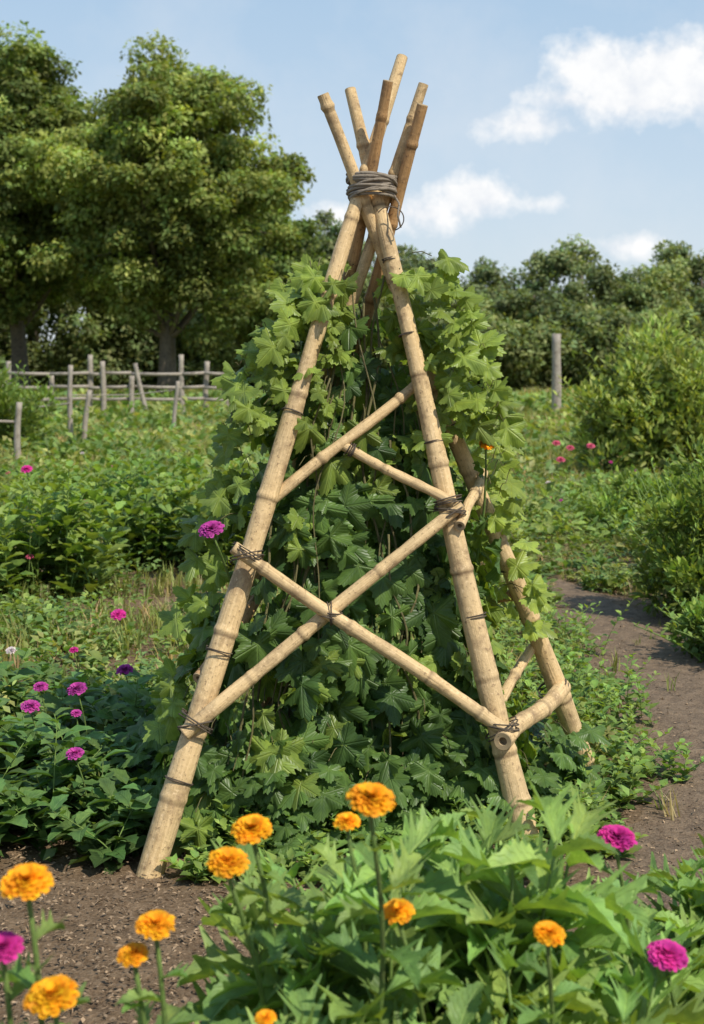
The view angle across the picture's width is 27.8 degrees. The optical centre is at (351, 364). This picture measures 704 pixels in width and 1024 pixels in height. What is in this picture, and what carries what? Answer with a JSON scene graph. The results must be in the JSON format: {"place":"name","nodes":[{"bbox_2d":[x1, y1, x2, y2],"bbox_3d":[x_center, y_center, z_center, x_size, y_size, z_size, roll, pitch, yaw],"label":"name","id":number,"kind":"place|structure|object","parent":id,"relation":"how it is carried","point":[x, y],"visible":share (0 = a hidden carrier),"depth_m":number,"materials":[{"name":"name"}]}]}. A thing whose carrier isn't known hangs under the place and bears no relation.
{"place":"outdoors","nodes":[
{"label":"outdoors","id":0,"kind":"place"},
{"bbox_2d":[0,380,683,1023],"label":"ground","id":1,"kind":"structure","parent":0,"point":[110,890],"depth_m":3.90,"materials":[{"name":"soil"}]},
{"bbox_2d":[0,931,42,1023],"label":"zinnia plant","id":2,"kind":"object","parent":1,"relation":"on","point":[11,946],"visible":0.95,"depth_m":1.96,"materials":[{"name":"pink plant"}]},
{"bbox_2d":[0,474,50,562],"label":"zinnia shrub","id":3,"kind":"object","parent":1,"relation":"on","point":[17,493],"visible":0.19,"depth_m":9.83,"materials":[{"name":"green plant"}]},
{"bbox_2d":[0,862,90,1023],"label":"marigold plant","id":4,"kind":"object","parent":1,"relation":"on","point":[51,996],"visible":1,"depth_m":1.94,"materials":[{"name":"orange plant"}]},
{"bbox_2d":[0,355,91,449],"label":"leafy shrub","id":5,"kind":"object","parent":1,"relation":"on","point":[11,394],"visible":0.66,"depth_m":23.62,"materials":[{"name":"green plant"}]},
{"bbox_2d":[0,20,106,390],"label":"oak tree","id":6,"kind":"object","parent":1,"relation":"on","point":[33,94],"visible":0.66,"depth_m":61.38,"materials":[{"name":"green plant"}]},
{"bbox_2d":[0,460,148,602],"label":"zinnia shrub","id":7,"kind":"object","parent":1,"relation":"on","point":[67,530],"visible":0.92,"depth_m":9.10,"materials":[{"name":"green plant"}]},
{"bbox_2d":[0,365,179,458],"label":"rustic stick fence","id":8,"kind":"object","parent":1,"relation":"on","point":[17,431],"visible":0.67,"depth_m":25.76,"materials":[{"name":"grey wood"}]},
{"bbox_2d":[0,441,190,522],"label":"zinnia shrub","id":9,"kind":"object","parent":1,"relation":"on","point":[63,470],"visible":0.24,"depth_m":13.38,"materials":[{"name":"green plant"}]},
{"bbox_2d":[0,355,228,414],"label":"wooden rail fence","id":10,"kind":"object","parent":1,"relation":"on","point":[131,386],"visible":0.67,"depth_m":41.86,"materials":[{"name":"grey wood"}]},
{"bbox_2d":[0,647,251,874],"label":"zinnia bed","id":11,"kind":"object","parent":1,"relation":"on","point":[20,797],"visible":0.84,"depth_m":4.61,"materials":[{"name":"green plant"}]},
{"bbox_2d":[0,28,316,397],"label":"oak tree","id":12,"kind":"object","parent":1,"relation":"on","point":[160,187],"visible":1,"depth_m":57.40,"materials":[{"name":"green plant"}]},
{"bbox_2d":[69,444,250,571],"bbox_3d":[-1.397,1.056,10.864,1.420,0.942,1.507,0,0,0],"label":"zinnia shrub","id":13,"kind":"object","parent":1,"relation":"on","point":[140,536],"visible":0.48,"depth_m":10.56,"materials":[{"name":"green plant"}]},
{"bbox_2d":[115,909,237,1023],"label":"marigold plant","id":14,"kind":"object","parent":1,"relation":"on","point":[156,925],"visible":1,"depth_m":2.10,"materials":[{"name":"orange plant"}]},
{"bbox_2d":[149,448,267,579],"bbox_3d":[-0.949,1.059,10.210,1.156,0.914,1.058,0,0,-29],"label":"zinnia shrub","id":15,"kind":"object","parent":1,"relation":"on","point":[193,506],"visible":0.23,"depth_m":9.95,"materials":[{"name":"green plant"}]},
{"bbox_2d":[198,520,230,581],"bbox_3d":[-0.414,0.745,4.611,0.084,0.515,0.398,0,0,9],"label":"zinnia plant","id":16,"kind":"object","parent":1,"relation":"on","point":[210,529],"visible":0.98,"depth_m":4.44,"materials":[{"name":"purple plant"}]},
{"bbox_2d":[156,1002,329,1023],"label":"marigold plant","id":17,"kind":"object","parent":1,"relation":"on","point":[184,1017],"visible":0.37,"depth_m":2.23,"materials":[{"name":"green plant"}]},
{"bbox_2d":[201,197,326,388],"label":"oak tree","id":18,"kind":"object","parent":1,"relation":"on","point":[282,260],"visible":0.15,"depth_m":74.39,"materials":[{"name":"green plant"}]},
{"bbox_2d":[177,814,389,1023],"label":"marigold plant","id":19,"kind":"object","parent":1,"relation":"on","point":[236,992],"visible":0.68,"depth_m":2.38,"materials":[{"name":"green plant"}]},
{"bbox_2d":[246,973,380,1023],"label":"marigold plant","id":20,"kind":"object","parent":1,"relation":"on","point":[305,1008],"visible":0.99,"depth_m":2.17,"materials":[{"name":"green plant"}]},
{"bbox_2d":[5,440,635,707],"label":"wild zinnia blossoms","id":21,"kind":"object","parent":1,"relation":"on","point":[118,614],"visible":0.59,"depth_m":9.01,"materials":[{"name":"pink plant"}]},
{"bbox_2d":[238,847,418,986],"bbox_3d":[0.005,1.201,2.762,0.406,0.596,0.458,0,0,-43],"label":"marigold plant","id":22,"kind":"object","parent":1,"relation":"on","point":[325,874],"visible":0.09,"depth_m":2.75,"materials":[{"name":"green plant"}]},
{"bbox_2d":[0,385,670,528],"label":"meadow weeds","id":23,"kind":"object","parent":1,"relation":"on","point":[198,411],"visible":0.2,"depth_m":23.41,"materials":[{"name":"green plant"}]},
{"bbox_2d":[0,382,688,841],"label":"meadow grass","id":24,"kind":"structure","parent":1,"relation":"on","point":[148,620],"depth_m":9.27,"materials":[{"name":"green plant"}]},
{"bbox_2d":[0,451,696,860],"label":"ground cover plants","id":25,"kind":"object","parent":1,"relation":"on","point":[90,655],"visible":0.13,"depth_m":7.82,"materials":[{"name":"green plant"}]},
{"bbox_2d":[0,208,703,391],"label":"distant trees","id":26,"kind":"object","parent":1,"relation":"on","point":[530,316],"visible":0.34,"depth_m":79.04,"materials":[{"name":"green plant"}]},
{"bbox_2d":[0,576,703,1023],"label":"mulch chips","id":27,"kind":"object","parent":1,"relation":"on","point":[112,996],"visible":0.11,"depth_m":3.90,"materials":[{"name":"brown wood"}]},
{"bbox_2d":[251,782,471,1023],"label":"marigold plant","id":28,"kind":"object","parent":1,"relation":"on","point":[358,905],"visible":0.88,"depth_m":2.29,"materials":[{"name":"green plant"}]},
{"bbox_2d":[121,249,611,857],"bbox_3d":[0.039,0.636,4.854,1.708,2.044,1.233,0,0,0],"label":"climbing vine","id":29,"kind":"object","parent":1,"relation":"on","point":[329,729],"visible":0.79,"depth_m":4.59,"materials":[{"name":"green plant"}]},
{"bbox_2d":[136,54,600,878],"bbox_3d":[0.134,0.244,4.764,1.555,2.606,1.187,0,0,0],"label":"bamboo teepee trellis","id":30,"kind":"object","parent":1,"relation":"on","point":[372,194],"visible":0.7,"depth_m":4.53,"materials":[{"name":"wood"}]},
{"bbox_2d":[326,978,509,1023],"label":"marigold plant","id":31,"kind":"object","parent":1,"relation":"on","point":[464,1003],"visible":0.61,"depth_m":2.21,"materials":[{"name":"green plant"}]},
{"bbox_2d":[160,596,703,883],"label":"herb bed","id":32,"kind":"object","parent":1,"relation":"on","point":[635,754],"visible":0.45,"depth_m":5.10,"materials":[{"name":"green plant"}]},
{"bbox_2d":[318,803,578,1023],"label":"marigold plant","id":33,"kind":"object","parent":1,"relation":"on","point":[399,908],"visible":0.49,"depth_m":2.40,"materials":[{"name":"green plant"}]},
{"bbox_2d":[380,794,547,964],"bbox_3d":[0.220,1.164,2.724,0.390,0.687,0.526,0,0,40],"label":"marigold plant","id":34,"kind":"object","parent":1,"relation":"on","point":[491,830],"visible":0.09,"depth_m":2.67,"materials":[{"name":"green plant"}]},
{"bbox_2d":[474,440,493,571],"bbox_3d":[0.436,0.524,4.802,0.055,0.555,0.214,0,0,-8],"label":"marigold plant","id":35,"kind":"object","parent":1,"relation":"on","point":[485,446],"visible":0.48,"depth_m":4.77,"materials":[{"name":"green plant"}]},
{"bbox_2d":[404,922,607,1023],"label":"marigold plant","id":36,"kind":"object","parent":1,"relation":"on","point":[502,955],"visible":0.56,"depth_m":2.27,"materials":[{"name":"green plant"}]},
{"bbox_2d":[413,777,649,1023],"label":"marigold plant","id":37,"kind":"object","parent":1,"relation":"on","point":[601,903],"visible":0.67,"depth_m":2.39,"materials":[{"name":"green plant"}]},
{"bbox_2d":[551,334,561,416],"bbox_3d":[5.748,0.336,40.000,0.296,2.437,0.280,0,0,0],"label":"wooden post","id":38,"kind":"object","parent":1,"relation":"on","point":[556,364],"visible":0.85,"depth_m":39.89,"materials":[{"name":"grey wood"}]},
{"bbox_2d":[469,912,703,1023],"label":"marigold plant","id":39,"kind":"object","parent":1,"relation":"on","point":[648,1003],"visible":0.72,"depth_m":2.29,"materials":[{"name":"green plant"}]},
{"bbox_2d":[538,461,681,539],"bbox_3d":[2.558,1.202,12.482,1.865,0.724,1.878,0,0,0],"label":"leafy shrub","id":40,"kind":"object","parent":1,"relation":"on","point":[599,508],"visible":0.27,"depth_m":12.28,"materials":[{"name":"green plant"}]},
{"bbox_2d":[549,304,703,483],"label":"willow shrub","id":41,"kind":"object","parent":1,"relation":"on","point":[638,427],"visible":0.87,"depth_m":17.96,"materials":[{"name":"green plant"}]},
{"bbox_2d":[557,825,703,1017],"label":"zinnia plant","id":42,"kind":"object","parent":1,"relation":"on","point":[621,838],"visible":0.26,"depth_m":2.72,"materials":[{"name":"green plant"}]},
{"bbox_2d":[614,433,703,616],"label":"leafy shrub","id":43,"kind":"object","parent":1,"relation":"on","point":[682,573],"visible":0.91,"depth_m":8.27,"materials":[{"name":"green plant"}]},
{"bbox_2d":[629,939,688,1023],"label":"zinnia plant","id":44,"kind":"object","parent":1,"relation":"on","point":[666,955],"visible":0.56,"depth_m":2.29,"materials":[{"name":"pink plant"}]},
{"bbox_2d":[623,833,703,974],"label":"zinnia plant","id":45,"kind":"object","parent":1,"relation":"on","point":[684,885],"visible":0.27,"depth_m":3.00,"materials":[{"name":"green plant"}]},
{"bbox_2d":[633,587,703,661],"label":"leafy shrub","id":46,"kind":"object","parent":1,"relation":"on","point":[691,628],"visible":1,"depth_m":7.20,"materials":[{"name":"green plant"}]},
{"bbox_2d":[633,450,703,551],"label":"leafy shrub","id":47,"kind":"object","parent":1,"relation":"on","point":[678,481],"visible":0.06,"depth_m":9.89,"materials":[{"name":"green plant"}]},
{"bbox_2d":[0,0,703,350],"label":"sky","id":48,"kind":"structure","parent":0,"point":[546,121],"materials":[{"name":"blue"}]},
{"bbox_2d":[542,574,703,935],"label":"dirt path","id":49,"kind":"structure","parent":0,"point":[646,648],"depth_m":6.15,"materials":[{"name":"brown soil"}]}
]}

